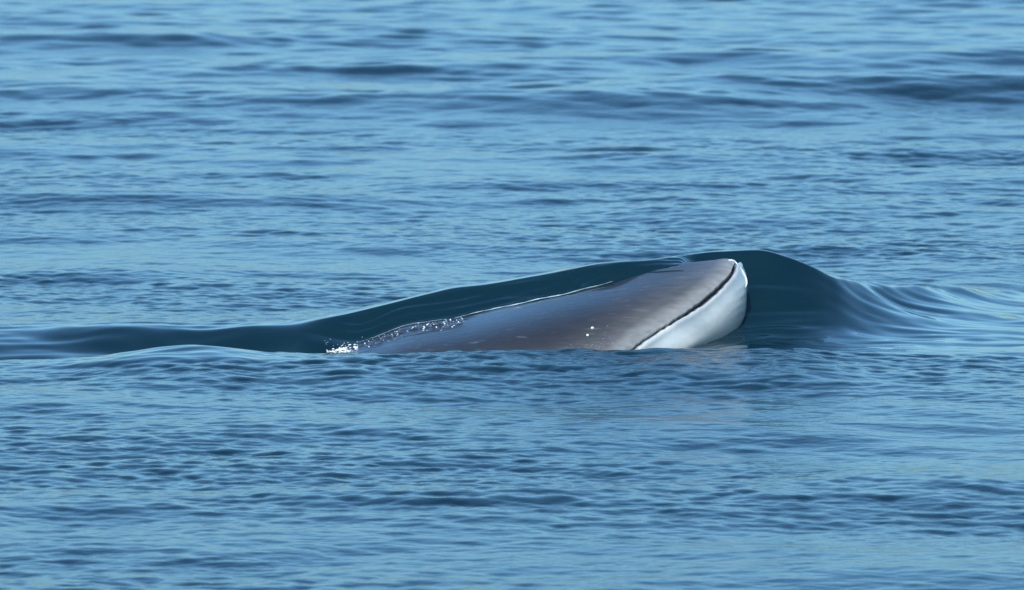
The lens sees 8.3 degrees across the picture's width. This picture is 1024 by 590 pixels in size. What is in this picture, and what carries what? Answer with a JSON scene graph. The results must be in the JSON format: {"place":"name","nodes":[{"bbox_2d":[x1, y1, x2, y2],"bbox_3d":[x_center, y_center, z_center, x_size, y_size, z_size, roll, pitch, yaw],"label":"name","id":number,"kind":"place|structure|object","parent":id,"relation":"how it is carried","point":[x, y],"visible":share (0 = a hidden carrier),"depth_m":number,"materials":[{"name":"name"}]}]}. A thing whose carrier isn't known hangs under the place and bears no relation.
{"place":"outdoors","nodes":[
{"label":"outdoors","id":0,"kind":"place"},
{"bbox_2d":[0,0,1023,589],"bbox_3d":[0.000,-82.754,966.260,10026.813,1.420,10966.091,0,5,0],"label":"sea water","id":1,"kind":"structure","parent":0,"point":[222,222],"depth_m":64.94,"materials":[{"name":"blue liquid"}]},
{"bbox_2d":[326,344,357,352],"bbox_3d":[-1.499,0.425,60.976,0.204,0.190,0.752,-4,7,-37],"label":"splash","id":2,"kind":"object","parent":1,"relation":"on","point":[339,349],"visible":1,"depth_m":60.86,"materials":[{"name":"white liquid"}]},
{"bbox_2d":[331,259,746,353],"bbox_3d":[-3.460,1.076,61.356,11.004,2.795,2.806,0,5,0],"label":"whale","id":3,"kind":"object","parent":1,"relation":"on","point":[693,304],"visible":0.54,"depth_m":60.51,"materials":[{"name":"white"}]},
{"bbox_2d":[357,318,601,348],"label":"water droplets","id":4,"kind":"object","parent":3,"relation":"on","point":[430,324],"visible":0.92,"depth_m":60.80,"materials":[{"name":"white liquid"}]},
{"bbox_2d":[357,281,611,342],"bbox_3d":[-0.230,0.149,60.981,2.211,0.523,0.116,0,5,-2],"label":"water edge","id":5,"kind":"object","parent":3,"relation":"on","point":[509,305],"visible":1,"depth_m":60.96,"materials":[{"name":"white"}]},
{"bbox_2d":[729,259,746,285],"bbox_3d":[1.960,-0.186,61.154,0.089,0.233,0.202,-5,7,-43],"label":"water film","id":6,"kind":"object","parent":3,"relation":"attached to","point":[741,269],"visible":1,"depth_m":61.13,"materials":[{"name":"white liquid"}]},
{"bbox_2d":[502,270,682,305],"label":"water rivulets","id":7,"kind":"structure","parent":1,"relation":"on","point":[607,285],"depth_m":61.00,"materials":[{"name":"grey"}]}
]}

